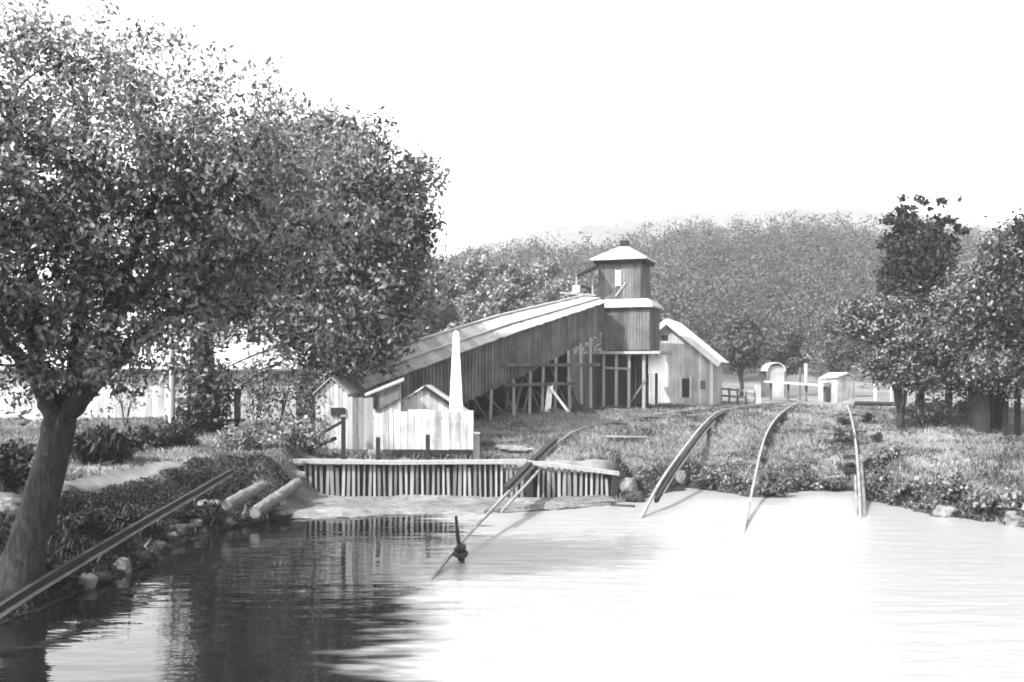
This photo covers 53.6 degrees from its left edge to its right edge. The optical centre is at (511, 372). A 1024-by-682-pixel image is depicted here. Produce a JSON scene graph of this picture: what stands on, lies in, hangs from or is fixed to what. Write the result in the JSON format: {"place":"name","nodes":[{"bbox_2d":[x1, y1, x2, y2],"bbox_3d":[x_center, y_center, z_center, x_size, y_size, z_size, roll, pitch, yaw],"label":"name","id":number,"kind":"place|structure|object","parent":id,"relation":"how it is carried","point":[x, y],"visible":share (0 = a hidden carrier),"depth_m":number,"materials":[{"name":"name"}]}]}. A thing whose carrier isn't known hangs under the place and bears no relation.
{"place":"outdoors","nodes":[
{"label":"outdoors","id":0,"kind":"place"},
{"bbox_2d":[0,488,1023,681],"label":"water","id":1,"kind":"structure","parent":0,"point":[691,585],"depth_m":19.87,"materials":[{"name":"liquid"}]},
{"bbox_2d":[217,517,238,526],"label":"rock","id":2,"kind":"object","parent":1,"relation":"on","point":[232,521],"visible":0.79,"depth_m":29.52,"materials":[{"name":"grey stone"}]},
{"bbox_2d":[453,516,467,562],"bbox_3d":[-1.225,3.987,24.114,0.394,1.180,0.358,0,0,25],"label":"snag stake","id":3,"kind":"object","parent":1,"relation":"in","point":[460,553],"visible":1,"depth_m":24.05,"materials":[{"name":"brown wood"}]},
{"bbox_2d":[481,499,615,512],"bbox_3d":[1.294,4.442,33.744,5.141,0.245,0.244,0,0,-29],"label":"floating log","id":4,"kind":"object","parent":1,"relation":"on","point":[485,510],"visible":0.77,"depth_m":33.47,"materials":[{"name":"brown wood"}]},
{"bbox_2d":[0,272,1023,623],"bbox_3d":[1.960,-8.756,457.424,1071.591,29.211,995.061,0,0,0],"label":"ground","id":5,"kind":"structure","parent":0,"point":[116,476],"depth_m":39.62,"materials":[{"name":"plant"}]},
{"bbox_2d":[0,496,18,517],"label":"rock","id":6,"kind":"object","parent":5,"relation":"on","point":[9,506],"visible":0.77,"depth_m":21.46,"materials":[{"name":"stone"}]},
{"bbox_2d":[0,437,36,493],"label":"bush","id":7,"kind":"object","parent":5,"relation":"on","point":[14,461],"visible":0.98,"depth_m":22.85,"materials":[{"name":"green plant"}]},
{"bbox_2d":[45,556,89,590],"bbox_3d":[-9.290,4.151,20.813,1.190,0.705,1.375,0,0,0],"label":"bush","id":8,"kind":"object","parent":5,"relation":"on","point":[68,580],"visible":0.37,"depth_m":20.63,"materials":[{"name":"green plant"}]},
{"bbox_2d":[31,391,109,428],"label":"bush","id":9,"kind":"object","parent":5,"relation":"on","point":[77,422],"visible":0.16,"depth_m":43.93,"materials":[{"name":"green plant"}]},
{"bbox_2d":[75,573,97,588],"bbox_3d":[-8.985,4.392,21.308,0.579,0.357,0.441,0,0,0],"label":"rock","id":10,"kind":"object","parent":5,"relation":"on","point":[89,580],"visible":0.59,"depth_m":21.15,"materials":[{"name":"stone"}]},
{"bbox_2d":[66,503,113,533],"bbox_3d":[-9.682,3.347,23.351,1.136,0.717,1.278,0,0,0],"label":"bush","id":11,"kind":"object","parent":5,"relation":"on","point":[89,518],"visible":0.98,"depth_m":23.14,"materials":[{"name":"grey plant"}]},
{"bbox_2d":[90,572,111,583],"bbox_3d":[-8.880,4.427,21.805,0.515,0.312,0.420,0,0,0],"label":"rock","id":12,"kind":"object","parent":5,"relation":"on","point":[103,577],"visible":0.57,"depth_m":21.71,"materials":[{"name":"grey stone"}]},
{"bbox_2d":[69,422,144,465],"bbox_3d":[-12.094,2.219,29.801,2.478,1.608,1.864,0,0,-21],"label":"bush","id":13,"kind":"object","parent":5,"relation":"on","point":[102,443],"visible":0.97,"depth_m":29.34,"materials":[{"name":"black plant"}]},
{"bbox_2d":[0,470,232,618],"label":"track rail","id":14,"kind":"object","parent":5,"relation":"on","point":[35,585],"visible":1,"depth_m":21.21,"materials":[{"name":"metal"}]},
{"bbox_2d":[111,557,131,572],"bbox_3d":[-8.838,4.363,22.898,0.438,0.418,0.371,0,0,0],"label":"rock","id":15,"kind":"object","parent":5,"relation":"on","point":[123,563],"visible":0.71,"depth_m":22.78,"materials":[{"name":"stone"}]},
{"bbox_2d":[98,330,155,427],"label":"bush","id":16,"kind":"object","parent":5,"relation":"on","point":[131,400],"visible":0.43,"depth_m":44.80,"materials":[{"name":"grey plant"}]},
{"bbox_2d":[114,502,154,528],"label":"bush","id":17,"kind":"object","parent":5,"relation":"on","point":[133,514],"visible":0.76,"depth_m":25.92,"materials":[{"name":"grey plant"}]},
{"bbox_2d":[130,551,151,562],"bbox_3d":[-8.792,4.373,24.013,0.487,0.325,0.387,0,0,-30],"label":"rock","id":18,"kind":"object","parent":5,"relation":"on","point":[146,556],"visible":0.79,"depth_m":23.89,"materials":[{"name":"grey stone"}]},
{"bbox_2d":[0,453,290,620],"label":"bank weeds","id":19,"kind":"object","parent":5,"relation":"on","point":[80,587],"visible":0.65,"depth_m":26.90,"materials":[{"name":"grey plant"}]},
{"bbox_2d":[197,499,221,508],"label":"rock","id":20,"kind":"object","parent":19,"relation":"on","point":[218,502],"visible":0.5,"depth_m":29.35,"materials":[{"name":"grey stone"}]},
{"bbox_2d":[0,343,319,419],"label":"white house","id":21,"kind":"structure","parent":5,"relation":"on","point":[157,406],"depth_m":49.98,"materials":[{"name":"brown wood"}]},
{"bbox_2d":[126,417,200,448],"bbox_3d":[-12.008,2.210,35.264,2.750,1.384,1.844,0,0,-42],"label":"bush","id":22,"kind":"object","parent":5,"relation":"on","point":[171,435],"visible":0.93,"depth_m":35.07,"materials":[{"name":"grey plant"}]},
{"bbox_2d":[158,325,175,424],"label":"pale pole","id":23,"kind":"object","parent":5,"relation":"on","point":[171,412],"visible":0.41,"depth_m":40.91,"materials":[{"name":"white wood"}]},
{"bbox_2d":[175,524,194,535],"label":"rock","id":24,"kind":"object","parent":5,"relation":"on","point":[187,529],"visible":0.88,"depth_m":27.46,"materials":[{"name":"grey stone"}]},
{"bbox_2d":[167,498,222,523],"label":"bush","id":25,"kind":"object","parent":5,"relation":"on","point":[182,512],"visible":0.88,"depth_m":28.43,"materials":[{"name":"grey plant"}]},
{"bbox_2d":[0,0,394,607],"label":"leaning tree","id":26,"kind":"object","parent":5,"relation":"on","point":[103,354],"visible":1,"depth_m":19.11,"materials":[{"name":"grey plant"}]},
{"bbox_2d":[175,378,240,434],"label":"bush","id":27,"kind":"object","parent":5,"relation":"on","point":[201,423],"visible":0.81,"depth_m":41.17,"materials":[{"name":"grey plant"}]},
{"bbox_2d":[234,388,240,426],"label":"porch post","id":28,"kind":"object","parent":5,"relation":"on","point":[237,413],"visible":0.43,"depth_m":44.87,"materials":[{"name":"grey wood"}]},
{"bbox_2d":[221,480,268,510],"bbox_3d":[-8.011,3.631,31.495,0.392,0.753,4.085,0,0,8],"label":"log","id":29,"kind":"object","parent":5,"relation":"on","point":[238,498],"visible":0.82,"depth_m":30.39,"materials":[{"name":"grey wood"}]},
{"bbox_2d":[213,418,280,451],"bbox_3d":[-9.184,2.219,35.053,2.146,1.293,2.172,0,0,0],"label":"bush","id":30,"kind":"object","parent":5,"relation":"on","point":[243,438],"visible":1,"depth_m":34.78,"materials":[{"name":"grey plant"}]},
{"bbox_2d":[229,348,274,424],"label":"bush","id":31,"kind":"object","parent":5,"relation":"on","point":[246,380],"visible":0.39,"depth_m":45.91,"materials":[{"name":"grey plant"}]},
{"bbox_2d":[228,256,308,342],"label":"tall tree","id":32,"kind":"object","parent":5,"relation":"on","point":[244,323],"visible":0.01,"depth_m":61.58,"materials":[{"name":"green plant"}]},
{"bbox_2d":[249,478,302,518],"bbox_3d":[-7.305,3.880,31.693,0.421,0.822,3.877,0,0,7],"label":"log","id":33,"kind":"object","parent":5,"relation":"on","point":[265,505],"visible":1,"depth_m":31.05,"materials":[{"name":"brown wood"}]},
{"bbox_2d":[239,348,313,427],"bbox_3d":[-9.275,0.838,40.129,3.073,3.723,2.146,0,0,-20],"label":"bush","id":34,"kind":"object","parent":5,"relation":"on","point":[269,377],"visible":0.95,"depth_m":39.91,"materials":[{"name":"grey plant"}]},
{"bbox_2d":[264,509,292,520],"bbox_3d":[-7.154,4.361,30.981,0.867,0.326,0.655,0,0,28],"label":"rock","id":35,"kind":"object","parent":5,"relation":"on","point":[277,515],"visible":0.99,"depth_m":30.77,"materials":[{"name":"grey stone"}]},
{"bbox_2d":[269,414,330,452],"bbox_3d":[-7.722,2.199,36.637,2.383,1.561,1.986,0,0,0],"label":"bush","id":36,"kind":"object","parent":5,"relation":"on","point":[304,434],"visible":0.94,"depth_m":36.37,"materials":[{"name":"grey plant"}]},
{"bbox_2d":[152,87,462,432],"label":"spreading tree","id":37,"kind":"object","parent":5,"relation":"on","point":[381,265],"visible":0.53,"depth_m":41.00,"materials":[{"name":"grey plant"}]},
{"bbox_2d":[290,366,345,437],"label":"bush","id":38,"kind":"object","parent":5,"relation":"on","point":[309,410],"visible":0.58,"depth_m":40.05,"materials":[{"name":"grey plant"}]},
{"bbox_2d":[312,376,360,449],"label":"shed","id":39,"kind":"structure","parent":5,"relation":"on","point":[333,408],"depth_m":39.48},
{"bbox_2d":[341,415,345,458],"bbox_3d":[-6.022,2.353,36.200,0.178,1.705,0.188,0,0,-4],"label":"post","id":40,"kind":"object","parent":5,"relation":"on","point":[343,436],"visible":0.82,"depth_m":36.13,"materials":[{"name":"grey wood"}]},
{"bbox_2d":[376,435,380,459],"bbox_3d":[-4.781,2.715,36.200,0.186,0.975,0.184,0,0,-5],"label":"post","id":41,"kind":"object","parent":5,"relation":"on","point":[378,447],"visible":0.82,"depth_m":36.12,"materials":[{"name":"grey wood"}]},
{"bbox_2d":[365,377,403,455],"bbox_3d":[-4.861,1.668,38.502,1.724,3.004,1.804,0,0,0],"label":"lean to","id":42,"kind":"object","parent":5,"relation":"on","point":[389,399],"visible":0.54,"depth_m":37.78,"materials":[{"name":"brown wood"}]},
{"bbox_2d":[348,397,472,453],"bbox_3d":[-3.690,1.912,36.915,4.568,2.097,0.150,0,0,0],"label":"board fence","id":43,"kind":"object","parent":5,"relation":"on","point":[361,418],"visible":0.97,"depth_m":36.88,"materials":[{"name":"white wood"}]},
{"bbox_2d":[384,384,467,454],"bbox_3d":[-3.356,1.838,40.060,3.523,2.738,3.360,0,0,0],"label":"gabled hut","id":44,"kind":"object","parent":5,"relation":"on","point":[440,400],"visible":0.1,"depth_m":38.58,"materials":[{"name":"grey wood"}]},
{"bbox_2d":[425,433,429,459],"bbox_3d":[-3.010,2.673,36.201,0.173,1.054,0.181,0,0,-8],"label":"post","id":45,"kind":"object","parent":5,"relation":"on","point":[427,446],"visible":0.82,"depth_m":36.12,"materials":[{"name":"grey wood"}]},
{"bbox_2d":[399,250,458,340],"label":"hill foot tree","id":46,"kind":"object","parent":5,"relation":"on","point":[441,314],"visible":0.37,"depth_m":83.23,"materials":[{"name":"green plant"}]},
{"bbox_2d":[241,447,618,520],"bbox_3d":[-2.200,3.646,33.100,12.000,2.108,5.200,0,0,0],"label":"gravel bar","id":47,"kind":"object","parent":5,"relation":"on","point":[306,499],"visible":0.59,"depth_m":33.56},
{"bbox_2d":[292,459,618,498],"bbox_3d":[-2.122,3.812,35.595,11.760,1.595,0.370,0,0,0],"label":"slatted weir","id":48,"kind":"object","parent":47,"relation":"on","point":[380,478],"visible":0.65,"depth_m":35.59,"materials":[{"name":"grey wood"}]},
{"bbox_2d":[437,256,468,322],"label":"hill foot tree","id":49,"kind":"object","parent":5,"relation":"on","point":[450,292],"visible":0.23,"depth_m":95.27,"materials":[{"name":"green plant"}]},
{"bbox_2d":[447,331,464,455],"bbox_3d":[-2.095,0.851,37.900,0.620,4.853,0.620,0,0,-11],"label":"tapered post","id":50,"kind":"object","parent":5,"relation":"on","point":[456,405],"visible":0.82,"depth_m":37.74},
{"bbox_2d":[326,295,607,420],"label":"covered gallery","id":51,"kind":"object","parent":5,"relation":"on","point":[527,351],"visible":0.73,"depth_m":51.17,"materials":[{"name":"grey wood"}]},
{"bbox_2d":[440,294,496,331],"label":"hill foot tree","id":52,"kind":"object","parent":5,"relation":"on","point":[472,309],"visible":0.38,"depth_m":79.93,"materials":[{"name":"grey plant"}]},
{"bbox_2d":[472,432,479,458],"bbox_3d":[-1.278,2.657,36.199,0.268,1.096,0.264,0,0,-5],"label":"post","id":53,"kind":"object","parent":5,"relation":"on","point":[476,445],"visible":0.82,"depth_m":36.09,"materials":[{"name":"grey wood"}]},
{"bbox_2d":[449,250,517,315],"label":"hill foot tree","id":54,"kind":"object","parent":5,"relation":"on","point":[474,271],"visible":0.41,"depth_m":88.90,"materials":[{"name":"grey plant"}]},
{"bbox_2d":[485,279,535,314],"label":"hill foot tree","id":55,"kind":"object","parent":5,"relation":"on","point":[506,297],"visible":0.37,"depth_m":82.87,"materials":[{"name":"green plant"}]},
{"bbox_2d":[0,400,1023,610],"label":"bank grass","id":56,"kind":"structure","parent":5,"relation":"on","point":[526,439],"depth_m":42.47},
{"bbox_2d":[494,445,529,453],"bbox_3d":[-0.001,2.939,38.916,1.384,0.389,1.250,0,0,0],"label":"rock","id":57,"kind":"object","parent":5,"relation":"on","point":[503,449],"visible":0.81,"depth_m":38.49,"materials":[{"name":"stone"}]},
{"bbox_2d":[490,255,545,306],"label":"hill foot tree","id":58,"kind":"object","parent":5,"relation":"on","point":[530,281],"visible":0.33,"depth_m":91.38,"materials":[{"name":"grey plant"}]},
{"bbox_2d":[527,256,576,304],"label":"hill foot tree","id":59,"kind":"object","parent":5,"relation":"on","point":[552,284],"visible":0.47,"depth_m":99.19,"materials":[{"name":"grey plant"}]},
{"bbox_2d":[544,385,569,412],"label":"propped boards","id":60,"kind":"object","parent":5,"relation":"on","point":[550,390],"visible":0.79,"depth_m":52.41,"materials":[{"name":"white wood"}]},
{"bbox_2d":[427,406,723,580],"bbox_3d":[3.632,3.283,41.334,3.970,2.682,40.906,0,0,21],"label":"track rail","id":61,"kind":"object","parent":5,"relation":"on","point":[517,478],"visible":0.88,"depth_m":33.80,"materials":[{"name":"metal"}]},
{"bbox_2d":[571,401,598,414],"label":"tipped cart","id":62,"kind":"object","parent":5,"relation":"on","point":[578,407],"visible":0.77,"depth_m":51.20,"materials":[{"name":"grey wood"}]},
{"bbox_2d":[560,240,671,408],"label":"mine tower","id":63,"kind":"structure","parent":5,"relation":"on","point":[630,336],"depth_m":57.33,"materials":[{"name":"grey wood"}]},
{"bbox_2d":[648,355,664,372],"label":"white sheet","id":64,"kind":"object","parent":63,"relation":"hanging from","point":[656,363],"visible":1,"depth_m":56.98,"materials":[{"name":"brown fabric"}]},
{"bbox_2d":[618,477,637,494],"bbox_3d":[3.983,3.992,35.876,0.974,0.630,0.819,0,0,0],"label":"rock","id":65,"kind":"object","parent":5,"relation":"on","point":[626,485],"visible":0.78,"depth_m":35.59,"materials":[{"name":"stone"}]},
{"bbox_2d":[624,490,644,501],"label":"rock","id":66,"kind":"object","parent":5,"relation":"on","point":[636,496],"visible":0.86,"depth_m":35.29,"materials":[{"name":"grey stone"}]},
{"bbox_2d":[286,200,1013,376],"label":"wooded hillside","id":67,"kind":"structure","parent":5,"relation":"on","point":[703,296],"depth_m":157.97,"materials":[{"name":"plant"}]},
{"bbox_2d":[675,470,686,484],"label":"rock","id":68,"kind":"object","parent":5,"relation":"on","point":[681,476],"visible":0.62,"depth_m":39.65,"materials":[{"name":"stone"}]},
{"bbox_2d":[645,318,728,405],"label":"gabled house","id":69,"kind":"structure","parent":5,"relation":"on","point":[675,386],"depth_m":62.77,"materials":[{"name":"white wood"}]},
{"bbox_2d":[694,466,733,488],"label":"bush","id":70,"kind":"object","parent":5,"relation":"on","point":[713,476],"visible":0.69,"depth_m":38.75,"materials":[{"name":"grey plant"}]},
{"bbox_2d":[638,400,800,518],"bbox_3d":[10.306,3.193,49.369,2.506,2.830,38.472,0,0,23],"label":"track rail","id":71,"kind":"object","parent":5,"relation":"on","point":[706,425],"visible":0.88,"depth_m":39.17,"materials":[{"name":"metal"}]},
{"bbox_2d":[720,473,755,491],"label":"bush","id":72,"kind":"object","parent":5,"relation":"on","point":[736,482],"visible":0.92,"depth_m":37.75,"materials":[{"name":"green plant"}]},
{"bbox_2d":[722,388,755,403],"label":"rail fence","id":73,"kind":"object","parent":5,"relation":"on","point":[745,397],"visible":0.87,"depth_m":66.85,"materials":[{"name":"grey wood"}]},
{"bbox_2d":[715,310,769,395],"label":"hill foot tree","id":74,"kind":"object","parent":5,"relation":"on","point":[742,339],"visible":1,"depth_m":87.04,"materials":[{"name":"grey plant"}]},
{"bbox_2d":[755,385,760,403],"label":"stake","id":75,"kind":"object","parent":5,"relation":"on","point":[758,393],"visible":0.64,"depth_m":65.86,"materials":[{"name":"white wood"}]},
{"bbox_2d":[741,401,800,533],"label":"track rail","id":76,"kind":"object","parent":5,"relation":"on","point":[775,422],"visible":0.9,"depth_m":42.35,"materials":[{"name":"metal"}]},
{"bbox_2d":[759,362,785,396],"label":"hooped shelter","id":77,"kind":"object","parent":5,"relation":"on","point":[775,372],"visible":0.94,"depth_m":84.22,"materials":[{"name":"white wood"}]},
{"bbox_2d":[758,476,794,495],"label":"bush","id":78,"kind":"object","parent":5,"relation":"on","point":[774,486],"visible":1,"depth_m":36.62,"materials":[{"name":"grey plant"}]},
{"bbox_2d":[762,319,809,377],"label":"hill foot tree","id":79,"kind":"object","parent":5,"relation":"on","point":[785,342],"visible":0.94,"depth_m":95.08,"materials":[{"name":"grey plant"}]},
{"bbox_2d":[764,381,831,401],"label":"raised walkway","id":80,"kind":"structure","parent":5,"relation":"on","point":[824,385],"depth_m":73.45,"materials":[{"name":"white wood"}]},
{"bbox_2d":[575,403,1023,525],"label":"shore weeds","id":81,"kind":"object","parent":5,"relation":"on","point":[909,503],"visible":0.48,"depth_m":38.95,"materials":[{"name":"grey plant"}]},
{"bbox_2d":[794,473,822,489],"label":"bush","id":82,"kind":"object","parent":5,"relation":"on","point":[808,479],"visible":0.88,"depth_m":38.70,"materials":[{"name":"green plant"}]},
{"bbox_2d":[818,472,851,490],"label":"bush","id":83,"kind":"object","parent":5,"relation":"on","point":[834,481],"visible":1,"depth_m":38.51,"materials":[{"name":"grey plant"}]},
{"bbox_2d":[818,372,855,402],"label":"hut","id":84,"kind":"object","parent":5,"relation":"on","point":[841,389],"visible":0.7,"depth_m":74.30,"materials":[{"name":"white wood"}]},
{"bbox_2d":[813,314,867,371],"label":"hill foot tree","id":85,"kind":"object","parent":5,"relation":"on","point":[837,350],"visible":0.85,"depth_m":90.51,"materials":[{"name":"grey plant"}]},
{"bbox_2d":[827,426,858,442],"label":"bush","id":86,"kind":"object","parent":5,"relation":"on","point":[841,434],"visible":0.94,"depth_m":43.97,"materials":[{"name":"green plant"}]},
{"bbox_2d":[839,405,869,518],"bbox_3d":[14.870,3.230,43.889,1.172,2.918,26.771,0,0,17],"label":"track rail","id":87,"kind":"object","parent":5,"relation":"on","point":[860,477],"visible":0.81,"depth_m":38.70,"materials":[{"name":"metal"}]},
{"bbox_2d":[858,412,874,423],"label":"bush","id":88,"kind":"object","parent":5,"relation":"on","point":[866,416],"visible":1,"depth_m":48.13,"materials":[{"name":"grey plant"}]},
{"bbox_2d":[854,401,894,405],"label":"log","id":89,"kind":"object","parent":5,"relation":"on","point":[867,403],"visible":0.87,"depth_m":55.53,"materials":[{"name":"grey wood"}]},
{"bbox_2d":[863,471,894,497],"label":"bush","id":90,"kind":"object","parent":5,"relation":"on","point":[876,484],"visible":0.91,"depth_m":35.34,"materials":[{"name":"grey plant"}]},
{"bbox_2d":[870,442,903,464],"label":"bush","id":91,"kind":"object","parent":5,"relation":"on","point":[891,452],"visible":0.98,"depth_m":37.52,"materials":[{"name":"grey plant"}]},
{"bbox_2d":[833,289,970,429],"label":"leafy tree","id":92,"kind":"object","parent":5,"relation":"on","point":[900,332],"visible":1,"depth_m":46.23,"materials":[{"name":"grey plant"}]},
{"bbox_2d":[881,476,927,504],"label":"bush","id":93,"kind":"object","parent":5,"relation":"on","point":[902,489],"visible":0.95,"depth_m":34.21,"materials":[{"name":"grey plant"}]},
{"bbox_2d":[863,193,972,405],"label":"dark tree","id":94,"kind":"object","parent":5,"relation":"on","point":[919,252],"visible":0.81,"depth_m":49.22,"materials":[{"name":"black plant"}]},
{"bbox_2d":[891,403,944,427],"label":"bush","id":95,"kind":"object","parent":5,"relation":"on","point":[907,413],"visible":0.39,"depth_m":48.12,"materials":[{"name":"grey plant"}]},
{"bbox_2d":[908,391,963,425],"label":"bush","id":96,"kind":"object","parent":5,"relation":"on","point":[934,409],"visible":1,"depth_m":47.08,"materials":[{"name":"grey plant"}]},
{"bbox_2d":[932,505,957,517],"bbox_3d":[13.595,4.354,31.808,0.790,0.401,0.549,0,0,0],"label":"rock","id":97,"kind":"object","parent":5,"relation":"on","point":[942,511],"visible":0.96,"depth_m":31.61,"materials":[{"name":"stone"}]},
{"bbox_2d":[927,471,974,503],"bbox_3d":[14.084,3.779,32.495,1.542,1.239,1.374,0,0,0],"label":"bush","id":98,"kind":"object","parent":5,"relation":"on","point":[952,488],"visible":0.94,"depth_m":32.36,"materials":[{"name":"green plant"}]},
{"bbox_2d":[935,260,975,411],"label":"leafy tree","id":99,"kind":"object","parent":5,"relation":"on","point":[948,395],"depth_m":52.57,"materials":[{"name":"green plant"}]},
{"bbox_2d":[954,394,967,420],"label":"bush","id":100,"kind":"object","parent":5,"relation":"on","point":[964,411],"visible":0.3,"depth_m":48.65,"materials":[{"name":"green plant"}]},
{"bbox_2d":[914,215,1023,429],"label":"leafy tree","id":101,"kind":"object","parent":5,"relation":"on","point":[978,351],"visible":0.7,"depth_m":44.52,"materials":[{"name":"grey plant"}]},
{"bbox_2d":[964,488,1005,515],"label":"bush","id":102,"kind":"object","parent":5,"relation":"on","point":[984,499],"visible":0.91,"depth_m":30.87,"materials":[{"name":"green plant"}]},
{"bbox_2d":[957,207,1023,395],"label":"leafy tree","id":103,"kind":"object","parent":5,"relation":"on","point":[1018,325],"visible":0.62,"depth_m":43.60,"materials":[{"name":"grey plant"}]},
{"bbox_2d":[962,370,1023,435],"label":"dark shed","id":104,"kind":"structure","parent":5,"relation":"on","point":[978,413],"depth_m":45.07,"materials":[{"name":"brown wood"}]},
{"bbox_2d":[993,485,1023,515],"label":"bush","id":105,"kind":"object","parent":5,"relation":"on","point":[1010,499],"visible":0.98,"depth_m":29.95,"materials":[{"name":"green plant"}]},
{"bbox_2d":[1005,511,1023,526],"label":"rock","id":106,"kind":"object","parent":5,"relation":"on","point":[1011,519],"visible":0.64,"depth_m":29.68,"materials":[{"name":"stone"}]},
{"bbox_2d":[0,0,1023,342],"label":"sky","id":107,"kind":"structure","parent":0,"point":[542,114],"materials":[{"name":"white"}]},
{"bbox_2d":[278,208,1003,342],"bbox_3d":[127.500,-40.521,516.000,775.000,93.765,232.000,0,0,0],"label":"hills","id":108,"kind":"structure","parent":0,"point":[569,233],"depth_m":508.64,"materials":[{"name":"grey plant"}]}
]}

